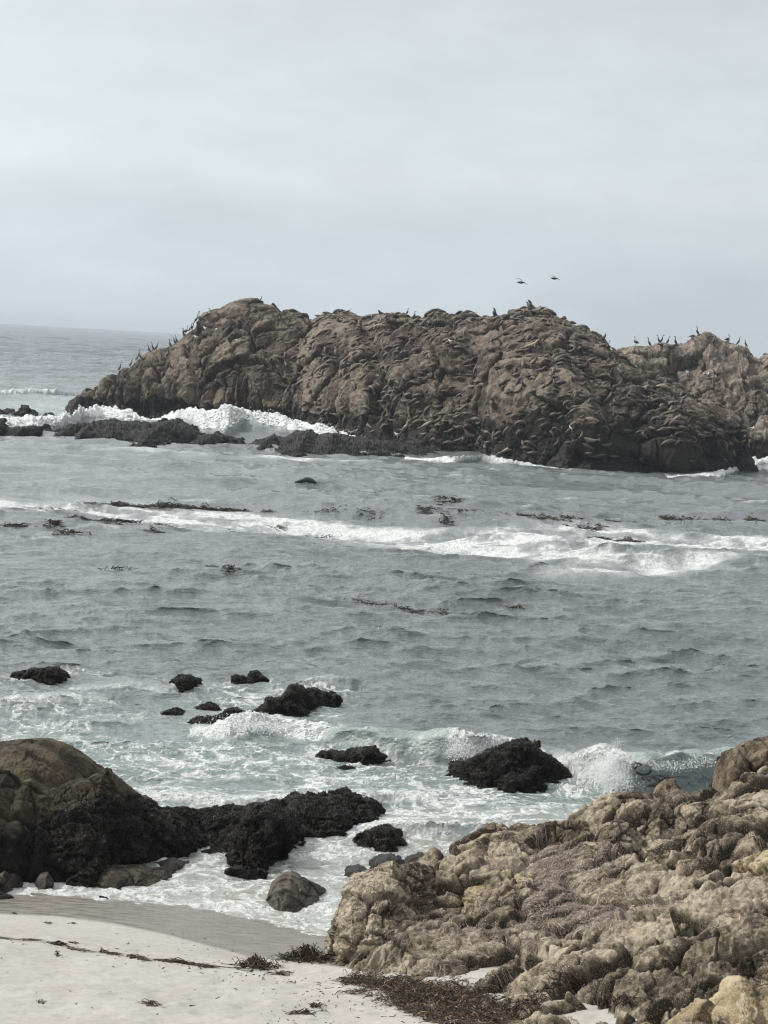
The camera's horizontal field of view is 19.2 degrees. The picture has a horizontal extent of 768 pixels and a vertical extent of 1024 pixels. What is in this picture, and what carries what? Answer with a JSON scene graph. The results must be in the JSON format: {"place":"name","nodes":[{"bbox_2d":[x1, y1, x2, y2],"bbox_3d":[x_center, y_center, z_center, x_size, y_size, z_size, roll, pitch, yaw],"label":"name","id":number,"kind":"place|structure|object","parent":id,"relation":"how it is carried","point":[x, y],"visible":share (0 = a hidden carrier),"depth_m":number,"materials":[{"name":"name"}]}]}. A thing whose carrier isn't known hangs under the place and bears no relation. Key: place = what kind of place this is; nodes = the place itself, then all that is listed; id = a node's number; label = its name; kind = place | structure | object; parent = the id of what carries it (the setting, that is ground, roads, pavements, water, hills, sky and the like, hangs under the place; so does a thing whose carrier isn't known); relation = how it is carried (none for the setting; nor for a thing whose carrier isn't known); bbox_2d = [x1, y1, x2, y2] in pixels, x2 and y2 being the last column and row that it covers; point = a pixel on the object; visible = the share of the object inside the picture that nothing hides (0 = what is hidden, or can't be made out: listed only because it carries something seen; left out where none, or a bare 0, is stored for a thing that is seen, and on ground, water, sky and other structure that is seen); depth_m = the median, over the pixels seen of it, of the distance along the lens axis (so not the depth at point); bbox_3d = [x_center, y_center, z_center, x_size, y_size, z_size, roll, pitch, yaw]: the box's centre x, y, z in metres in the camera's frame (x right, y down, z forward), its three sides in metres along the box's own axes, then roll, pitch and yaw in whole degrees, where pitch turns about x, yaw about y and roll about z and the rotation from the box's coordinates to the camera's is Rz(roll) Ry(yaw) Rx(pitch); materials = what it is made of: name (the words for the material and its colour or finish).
{"place":"outdoors","nodes":[
{"label":"outdoors","id":0,"kind":"place"},
{"bbox_2d":[0,893,636,1023],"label":"beach","id":1,"kind":"structure","parent":0,"point":[35,970],"depth_m":30.94,"materials":[{"name":"sand"}]},
{"bbox_2d":[0,892,13,899],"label":"headland rock","id":2,"kind":"object","parent":1,"relation":"on","point":[3,896],"visible":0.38,"depth_m":36.26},
{"bbox_2d":[0,871,22,892],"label":"headland rock","id":3,"kind":"object","parent":1,"relation":"on","point":[9,882],"visible":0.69,"depth_m":37.00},
{"bbox_2d":[0,769,55,882],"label":"headland rock","id":4,"kind":"object","parent":1,"relation":"on","point":[24,803],"visible":0.62,"depth_m":38.03,"materials":[{"name":"brown stone"}]},
{"bbox_2d":[34,872,53,889],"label":"headland rock","id":5,"kind":"object","parent":1,"relation":"on","point":[43,880],"visible":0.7,"depth_m":37.31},
{"bbox_2d":[0,738,104,788],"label":"headland rock","id":6,"kind":"object","parent":1,"relation":"on","point":[49,763],"visible":0.37,"depth_m":42.15,"materials":[{"name":"brown stone"}]},
{"bbox_2d":[0,936,238,968],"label":"wrack line","id":7,"kind":"object","parent":1,"relation":"on","point":[139,957],"visible":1,"depth_m":32.01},
{"bbox_2d":[96,864,175,889],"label":"headland rock","id":8,"kind":"object","parent":1,"relation":"on","point":[118,877],"visible":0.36,"depth_m":37.94,"materials":[{"name":"grey stone"}]},
{"bbox_2d":[42,767,244,886],"bbox_3d":[-4.560,5.428,40.721,2.955,1.864,6.716,6,5,29],"label":"headland rock","id":9,"kind":"object","parent":1,"relation":"on","point":[71,794],"visible":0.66,"depth_m":39.12,"materials":[{"name":"brown stone"}]},
{"bbox_2d":[138,998,163,1007],"bbox_3d":[-2.929,6.186,28.693,0.407,0.071,0.403,3,4,0],"label":"seaweed clump","id":10,"kind":"object","parent":1,"relation":"on","point":[150,1003],"visible":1,"depth_m":28.64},
{"bbox_2d":[153,857,189,870],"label":"headland rock","id":11,"kind":"object","parent":1,"relation":"on","point":[174,863],"visible":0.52,"depth_m":39.16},
{"bbox_2d":[221,953,285,971],"bbox_3d":[-1.860,6.374,32.251,0.832,0.340,1.354,4,4,15],"label":"seaweed clump","id":12,"kind":"object","parent":1,"relation":"on","point":[255,961],"visible":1,"depth_m":32.09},
{"bbox_2d":[1,933,506,1023],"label":"seaweed crumbs","id":13,"kind":"object","parent":1,"relation":"on","point":[277,981],"visible":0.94,"depth_m":30.49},
{"bbox_2d":[201,803,306,879],"bbox_3d":[-2.341,5.847,40.622,1.870,1.386,4.089,4,4,12],"label":"headland rock","id":14,"kind":"object","parent":1,"relation":"on","point":[266,828],"visible":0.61,"depth_m":39.65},
{"bbox_2d":[0,787,384,886],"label":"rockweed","id":15,"kind":"object","parent":14,"relation":"on","point":[184,831],"visible":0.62,"depth_m":39.72,"materials":[{"name":"stone"}]},
{"bbox_2d":[265,970,292,975],"bbox_3d":[-1.454,6.410,31.670,0.351,0.121,0.512,4,4,14],"label":"seaweed clump","id":16,"kind":"object","parent":1,"relation":"on","point":[282,972],"visible":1,"depth_m":31.68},
{"bbox_2d":[215,786,385,843],"bbox_3d":[-1.758,5.898,42.984,2.596,1.044,5.315,7,6,44],"label":"headland rock","id":17,"kind":"object","parent":1,"relation":"on","point":[317,824],"visible":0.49,"depth_m":42.82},
{"bbox_2d":[268,943,336,963],"bbox_3d":[-1.084,6.449,33.190,1.345,0.272,0.765,7,6,39],"label":"seaweed clump","id":18,"kind":"object","parent":1,"relation":"on","point":[305,953],"visible":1,"depth_m":33.23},
{"bbox_2d":[282,1008,327,1015],"bbox_3d":[-0.994,6.341,28.863,0.611,0.092,0.387,3,4,0],"label":"seaweed clump","id":19,"kind":"object","parent":1,"relation":"on","point":[306,1011],"visible":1,"depth_m":28.81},
{"bbox_2d":[308,1002,326,1007],"bbox_3d":[-0.853,6.346,29.314,0.248,0.082,0.269,3,4,0],"label":"seaweed clump","id":20,"kind":"object","parent":1,"relation":"on","point":[315,1005],"visible":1,"depth_m":29.25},
{"bbox_2d":[335,961,645,1023],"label":"dark seaweed","id":21,"kind":"object","parent":1,"relation":"on","point":[445,997],"visible":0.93,"depth_m":29.56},
{"bbox_2d":[334,765,767,1023],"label":"rock outcrop","id":22,"kind":"object","parent":1,"relation":"on","point":[670,975],"visible":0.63,"depth_m":31.63,"materials":[{"name":"beige stone"}]},
{"bbox_2d":[324,860,438,965],"bbox_3d":[0.077,6.118,34.066,2.112,1.759,3.770,3,4,0],"label":"boulder","id":23,"kind":"object","parent":22,"relation":"on","point":[399,884],"visible":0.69,"depth_m":33.12,"materials":[{"name":"beige stone"}]},
{"bbox_2d":[449,829,546,875],"bbox_3d":[1.753,5.604,35.635,1.877,1.099,3.201,3,4,0],"label":"boulder","id":24,"kind":"object","parent":22,"relation":"on","point":[477,847],"visible":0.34,"depth_m":35.65,"materials":[{"name":"beige stone"}]},
{"bbox_2d":[461,869,534,914],"bbox_3d":[1.674,5.963,34.212,1.491,1.080,2.114,3,4,0],"label":"boulder","id":25,"kind":"object","parent":22,"relation":"on","point":[469,900],"visible":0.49,"depth_m":33.98,"materials":[{"name":"stone"}]},
{"bbox_2d":[501,986,531,1002],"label":"boulder","id":26,"kind":"object","parent":22,"relation":"on","point":[516,994],"visible":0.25,"depth_m":29.63,"materials":[{"name":"beige stone"}]},
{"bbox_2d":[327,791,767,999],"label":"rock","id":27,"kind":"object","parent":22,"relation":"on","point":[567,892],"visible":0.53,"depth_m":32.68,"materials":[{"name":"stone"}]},
{"bbox_2d":[547,819,588,845],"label":"boulder","id":28,"kind":"object","parent":22,"relation":"on","point":[568,830],"visible":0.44,"depth_m":35.82,"materials":[{"name":"stone"}]},
{"bbox_2d":[569,841,598,865],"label":"boulder","id":29,"kind":"object","parent":22,"relation":"on","point":[584,847],"visible":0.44,"depth_m":34.48,"materials":[{"name":"beige stone"}]},
{"bbox_2d":[594,820,642,855],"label":"boulder","id":30,"kind":"object","parent":22,"relation":"on","point":[623,833],"visible":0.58,"depth_m":34.97,"materials":[{"name":"beige stone"}]},
{"bbox_2d":[616,791,659,801],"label":"boulder","id":31,"kind":"object","parent":22,"relation":"on","point":[632,796],"visible":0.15,"depth_m":36.84,"materials":[{"name":"stone"}]},
{"bbox_2d":[630,937,658,968],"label":"boulder","id":32,"kind":"object","parent":22,"relation":"on","point":[652,941],"visible":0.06,"depth_m":30.14,"materials":[{"name":"beige stone"}]},
{"bbox_2d":[636,802,674,858],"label":"boulder","id":33,"kind":"object","parent":22,"relation":"on","point":[659,821],"visible":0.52,"depth_m":35.18,"materials":[{"name":"beige stone"}]},
{"bbox_2d":[653,778,680,797],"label":"boulder","id":34,"kind":"object","parent":22,"relation":"on","point":[664,786],"visible":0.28,"depth_m":38.75,"materials":[{"name":"stone"}]},
{"bbox_2d":[645,835,689,863],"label":"boulder","id":35,"kind":"object","parent":22,"relation":"on","point":[657,852],"visible":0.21,"depth_m":33.81,"materials":[{"name":"beige stone"}]},
{"bbox_2d":[674,802,712,837],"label":"boulder","id":36,"kind":"object","parent":22,"relation":"on","point":[691,816],"visible":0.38,"depth_m":35.02,"materials":[{"name":"beige stone"}]},
{"bbox_2d":[638,901,767,992],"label":"boulder","id":37,"kind":"object","parent":22,"relation":"on","point":[747,967],"visible":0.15,"depth_m":29.17,"materials":[{"name":"beige stone"}]},
{"bbox_2d":[642,975,767,1023],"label":"boulder","id":38,"kind":"object","parent":22,"relation":"on","point":[735,999],"visible":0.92,"depth_m":26.10,"materials":[{"name":"stone"}]},
{"bbox_2d":[709,748,751,790],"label":"boulder","id":39,"kind":"object","parent":22,"relation":"on","point":[731,765],"visible":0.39,"depth_m":37.14,"materials":[{"name":"stone"}]},
{"bbox_2d":[733,798,762,813],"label":"boulder","id":40,"kind":"object","parent":22,"relation":"on","point":[740,802],"visible":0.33,"depth_m":34.62,"materials":[{"name":"beige stone"}]},
{"bbox_2d":[731,845,767,875],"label":"boulder","id":41,"kind":"object","parent":22,"relation":"on","point":[756,864],"visible":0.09,"depth_m":31.84,"materials":[{"name":"stone"}]},
{"bbox_2d":[735,736,767,772],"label":"boulder","id":42,"kind":"object","parent":22,"relation":"on","point":[755,752],"visible":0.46,"depth_m":37.53,"materials":[{"name":"stone"}]},
{"bbox_2d":[0,324,767,936],"bbox_3d":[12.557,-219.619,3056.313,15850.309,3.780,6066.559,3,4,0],"label":"sea","id":43,"kind":"structure","parent":0,"point":[650,646],"depth_m":74.96,"materials":[{"name":"liquid"}]},
{"bbox_2d":[0,418,7,435],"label":"reef rock","id":44,"kind":"object","parent":43,"relation":"in","point":[3,427],"visible":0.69,"depth_m":187.68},
{"bbox_2d":[0,404,38,416],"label":"reef rock","id":45,"kind":"object","parent":43,"relation":"in","point":[23,410],"visible":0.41,"depth_m":215.08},
{"bbox_2d":[5,424,52,436],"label":"reef rock","id":46,"kind":"object","parent":43,"relation":"in","point":[30,430],"visible":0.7,"depth_m":188.72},
{"bbox_2d":[11,667,70,684],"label":"sea rock","id":47,"kind":"object","parent":43,"relation":"in","point":[24,677],"visible":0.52,"depth_m":58.62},
{"bbox_2d":[0,514,142,535],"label":"kelp patch","id":48,"kind":"object","parent":43,"relation":"on","point":[53,522],"visible":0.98,"depth_m":101.02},
{"bbox_2d":[0,404,148,426],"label":"surf foam","id":49,"kind":"object","parent":43,"relation":"on","point":[119,412],"visible":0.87,"depth_m":206.87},
{"bbox_2d":[38,501,113,512],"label":"kelp patch","id":50,"kind":"object","parent":43,"relation":"on","point":[77,502],"visible":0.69,"depth_m":117.52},
{"bbox_2d":[53,418,205,447],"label":"reef rock","id":51,"kind":"object","parent":43,"relation":"in","point":[164,431],"visible":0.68,"depth_m":189.28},
{"bbox_2d":[144,522,173,532],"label":"kelp patch","id":52,"kind":"object","parent":43,"relation":"on","point":[154,530],"visible":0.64,"depth_m":100.71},
{"bbox_2d":[97,564,240,576],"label":"kelp patch","id":53,"kind":"object","parent":43,"relation":"on","point":[211,565],"visible":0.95,"depth_m":83.65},
{"bbox_2d":[105,497,252,511],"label":"kelp patch","id":54,"kind":"object","parent":43,"relation":"on","point":[156,505],"visible":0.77,"depth_m":119.80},
{"bbox_2d":[169,674,201,692],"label":"sea rock","id":55,"kind":"object","parent":43,"relation":"in","point":[197,682],"visible":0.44,"depth_m":58.64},
{"bbox_2d":[34,407,362,435],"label":"sea spray","id":56,"kind":"object","parent":43,"relation":"on","point":[175,415],"visible":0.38,"depth_m":208.83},
{"bbox_2d":[188,708,244,723],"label":"sea rock","id":57,"kind":"object","parent":43,"relation":"in","point":[217,718],"visible":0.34,"depth_m":53.53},
{"bbox_2d":[188,431,246,444],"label":"reef rock","id":58,"kind":"object","parent":43,"relation":"in","point":[214,438],"visible":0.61,"depth_m":194.60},
{"bbox_2d":[231,671,268,683],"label":"sea rock","id":59,"kind":"object","parent":43,"relation":"in","point":[243,681],"visible":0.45,"depth_m":60.28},
{"bbox_2d":[199,711,301,736],"bbox_3d":[-2.749,4.781,51.080,3.156,0.660,1.007,3,4,0],"label":"sea spray","id":60,"kind":"object","parent":43,"relation":"on","point":[258,724],"visible":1,"depth_m":51.09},
{"bbox_2d":[157,404,354,436],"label":"surf foam","id":61,"kind":"object","parent":43,"relation":"on","point":[244,416],"visible":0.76,"depth_m":207.07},
{"bbox_2d":[211,709,337,743],"bbox_3d":[-2.582,4.928,52.397,2.889,0.606,1.667,2,4,-15],"label":"surf foam","id":62,"kind":"object","parent":43,"relation":"on","point":[303,724],"visible":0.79,"depth_m":52.35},
{"bbox_2d":[229,525,333,538],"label":"kelp patch","id":63,"kind":"object","parent":43,"relation":"on","point":[281,527],"visible":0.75,"depth_m":115.03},
{"bbox_2d":[248,684,325,716],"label":"sea rock","id":64,"kind":"object","parent":43,"relation":"in","point":[294,711],"visible":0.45,"depth_m":55.42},
{"bbox_2d":[10,666,568,851],"bbox_3d":[-1.469,4.958,52.042,8.318,1.034,21.020,1,5,-28],"label":"rockweed","id":65,"kind":"object","parent":64,"relation":"on","point":[351,750],"visible":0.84,"depth_m":50.08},
{"bbox_2d":[266,870,325,912],"bbox_3d":[-1.537,6.329,37.648,1.325,0.802,2.381,5,5,22],"label":"sea rock","id":66,"kind":"object","parent":43,"relation":"in","point":[292,891],"visible":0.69,"depth_m":37.11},
{"bbox_2d":[295,477,316,482],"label":"swimming seal","id":67,"kind":"object","parent":43,"relation":"on","point":[306,479],"visible":1,"depth_m":140.33,"materials":[{"name":"fur"}]},
{"bbox_2d":[259,505,387,519],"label":"kelp patch","id":68,"kind":"object","parent":43,"relation":"on","point":[332,510],"visible":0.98,"depth_m":122.14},
{"bbox_2d":[319,690,342,707],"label":"sea rock","id":69,"kind":"object","parent":43,"relation":"in","point":[329,695],"visible":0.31,"depth_m":57.93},
{"bbox_2d":[249,429,438,456],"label":"reef rock","id":70,"kind":"object","parent":43,"relation":"in","point":[297,443],"visible":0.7,"depth_m":187.64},
{"bbox_2d":[316,745,390,765],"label":"sea rock","id":71,"kind":"object","parent":43,"relation":"in","point":[358,751],"visible":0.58,"depth_m":49.82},
{"bbox_2d":[344,864,366,876],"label":"sea rock","id":72,"kind":"object","parent":43,"relation":"in","point":[349,870],"visible":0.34,"depth_m":39.30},
{"bbox_2d":[352,826,405,851],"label":"sea rock","id":73,"kind":"object","parent":43,"relation":"in","point":[385,829],"visible":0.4,"depth_m":41.47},
{"bbox_2d":[369,853,404,868],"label":"sea rock","id":74,"kind":"object","parent":43,"relation":"in","point":[377,860],"visible":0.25,"depth_m":39.84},
{"bbox_2d":[65,298,758,472],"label":"island","id":75,"kind":"structure","parent":43,"relation":"in","point":[160,389],"depth_m":203.28,"materials":[{"name":"stone"}]},
{"bbox_2d":[463,429,473,437],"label":"sea lion","id":76,"kind":"object","parent":75,"relation":"on","point":[467,433],"visible":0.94,"depth_m":194.57},
{"bbox_2d":[187,302,753,449],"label":"sea lion herd","id":77,"kind":"object","parent":75,"relation":"on","point":[534,357],"visible":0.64,"depth_m":205.24,"materials":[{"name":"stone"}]},
{"bbox_2d":[490,398,497,409],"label":"sea lion","id":78,"kind":"object","parent":75,"relation":"on","point":[493,405],"visible":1,"depth_m":190.33},
{"bbox_2d":[514,420,526,425],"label":"sea lion","id":79,"kind":"object","parent":75,"relation":"on","point":[521,422],"visible":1,"depth_m":187.33},
{"bbox_2d":[519,339,539,347],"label":"sea lion","id":80,"kind":"object","parent":75,"relation":"on","point":[531,345],"visible":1,"depth_m":194.94},
{"bbox_2d":[525,306,541,312],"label":"sea lion","id":81,"kind":"object","parent":75,"relation":"on","point":[536,310],"visible":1,"depth_m":206.09},
{"bbox_2d":[528,300,541,313],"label":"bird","id":82,"kind":"object","parent":75,"relation":"on","point":[530,306],"visible":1,"depth_m":206.26},
{"bbox_2d":[576,364,587,369],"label":"sea lion","id":83,"kind":"object","parent":75,"relation":"on","point":[582,366],"visible":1,"depth_m":189.95},
{"bbox_2d":[582,443,593,449],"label":"sea lion","id":84,"kind":"object","parent":75,"relation":"on","point":[588,446],"visible":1,"depth_m":182.62},
{"bbox_2d":[585,417,598,422],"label":"sea lion","id":85,"kind":"object","parent":75,"relation":"on","point":[590,419],"visible":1,"depth_m":183.21},
{"bbox_2d":[584,437,599,443],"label":"sea lion","id":86,"kind":"object","parent":75,"relation":"on","point":[587,439],"visible":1,"depth_m":182.34},
{"bbox_2d":[589,453,605,457],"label":"sea lion","id":87,"kind":"object","parent":75,"relation":"on","point":[600,455],"visible":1,"depth_m":182.93},
{"bbox_2d":[598,373,610,379],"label":"sea lion","id":88,"kind":"object","parent":75,"relation":"on","point":[605,375],"visible":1,"depth_m":189.65},
{"bbox_2d":[602,392,611,402],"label":"sea lion","id":89,"kind":"object","parent":75,"relation":"on","point":[608,398],"visible":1,"depth_m":187.41},
{"bbox_2d":[600,385,615,391],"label":"sea lion","id":90,"kind":"object","parent":75,"relation":"on","point":[607,387],"visible":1,"depth_m":187.97},
{"bbox_2d":[649,397,664,403],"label":"sea lion","id":91,"kind":"object","parent":75,"relation":"on","point":[657,399],"visible":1,"depth_m":187.29},
{"bbox_2d":[656,406,667,411],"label":"sea lion","id":92,"kind":"object","parent":75,"relation":"on","point":[662,408],"visible":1,"depth_m":186.83},
{"bbox_2d":[656,427,670,433],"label":"sea lion","id":93,"kind":"object","parent":75,"relation":"on","point":[662,429],"visible":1,"depth_m":183.98},
{"bbox_2d":[656,384,675,390],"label":"sea lion","id":94,"kind":"object","parent":75,"relation":"on","point":[663,386],"visible":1,"depth_m":190.11},
{"bbox_2d":[661,439,676,445],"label":"sea lion","id":95,"kind":"object","parent":75,"relation":"on","point":[667,441],"visible":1,"depth_m":182.75},
{"bbox_2d":[669,420,682,425],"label":"sea lion","id":96,"kind":"object","parent":75,"relation":"on","point":[672,422],"visible":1,"depth_m":184.52},
{"bbox_2d":[678,425,688,430],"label":"sea lion","id":97,"kind":"object","parent":75,"relation":"on","point":[684,428],"visible":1,"depth_m":184.34},
{"bbox_2d":[683,407,693,415],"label":"sea lion","id":98,"kind":"object","parent":75,"relation":"on","point":[685,412],"visible":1,"depth_m":185.63},
{"bbox_2d":[404,852,423,862],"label":"sea rock","id":99,"kind":"object","parent":43,"relation":"in","point":[412,858],"visible":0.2,"depth_m":40.44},
{"bbox_2d":[338,596,527,614],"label":"kelp patch","id":100,"kind":"object","parent":43,"relation":"on","point":[417,612],"visible":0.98,"depth_m":77.75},
{"bbox_2d":[414,495,508,525],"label":"kelp patch","id":101,"kind":"object","parent":43,"relation":"on","point":[425,510],"visible":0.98,"depth_m":122.76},
{"bbox_2d":[437,735,506,760],"bbox_3d":[1.930,5.206,50.247,1.909,0.805,1.243,0,5,-35],"label":"sea spray","id":102,"kind":"object","parent":43,"relation":"on","point":[461,752],"visible":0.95,"depth_m":50.05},
{"bbox_2d":[445,737,571,793],"bbox_3d":[2.850,5.515,49.054,3.164,1.227,3.483,3,4,0],"label":"sea rock","id":103,"kind":"object","parent":43,"relation":"in","point":[514,782],"visible":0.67,"depth_m":48.45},
{"bbox_2d":[508,455,538,464],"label":"reef rock","id":104,"kind":"object","parent":43,"relation":"in","point":[514,458],"visible":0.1,"depth_m":186.95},
{"bbox_2d":[510,511,644,541],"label":"kelp patch","id":105,"kind":"object","parent":43,"relation":"on","point":[587,527],"visible":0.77,"depth_m":120.61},
{"bbox_2d":[577,739,644,792],"bbox_3d":[4.746,5.246,47.345,1.609,1.366,1.142,2,5,-20],"label":"sea spray","id":106,"kind":"object","parent":43,"relation":"on","point":[615,780],"visible":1,"depth_m":47.28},
{"bbox_2d":[633,762,651,775],"bbox_3d":[5.399,5.351,47.487,0.401,0.304,0.098,3,4,0],"label":"kelp loop","id":107,"kind":"object","parent":43,"relation":"in","point":[646,773],"visible":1,"depth_m":47.47,"materials":[{"name":"plant"}]},
{"bbox_2d":[641,774,691,788],"bbox_3d":[5.893,5.592,47.411,1.074,0.318,0.134,3,4,0],"label":"kelp clump","id":108,"kind":"object","parent":43,"relation":"in","point":[664,776],"visible":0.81,"depth_m":47.41,"materials":[{"name":"plant"}]},
{"bbox_2d":[631,752,718,772],"bbox_3d":[6.085,5.197,47.365,2.626,0.581,0.793,3,4,0],"label":"sea spray","id":109,"kind":"object","parent":43,"relation":"on","point":[668,762],"visible":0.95,"depth_m":47.35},
{"bbox_2d":[616,331,767,458],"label":"island","id":110,"kind":"structure","parent":43,"relation":"in","point":[698,356],"depth_m":215.93,"materials":[{"name":"stone"}]},
{"bbox_2d":[658,513,766,523],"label":"kelp patch","id":111,"kind":"object","parent":43,"relation":"on","point":[750,518],"visible":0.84,"depth_m":132.97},
{"bbox_2d":[0,0,767,358],"label":"sky","id":112,"kind":"structure","parent":0,"point":[163,163],"materials":[{"name":"grey"}]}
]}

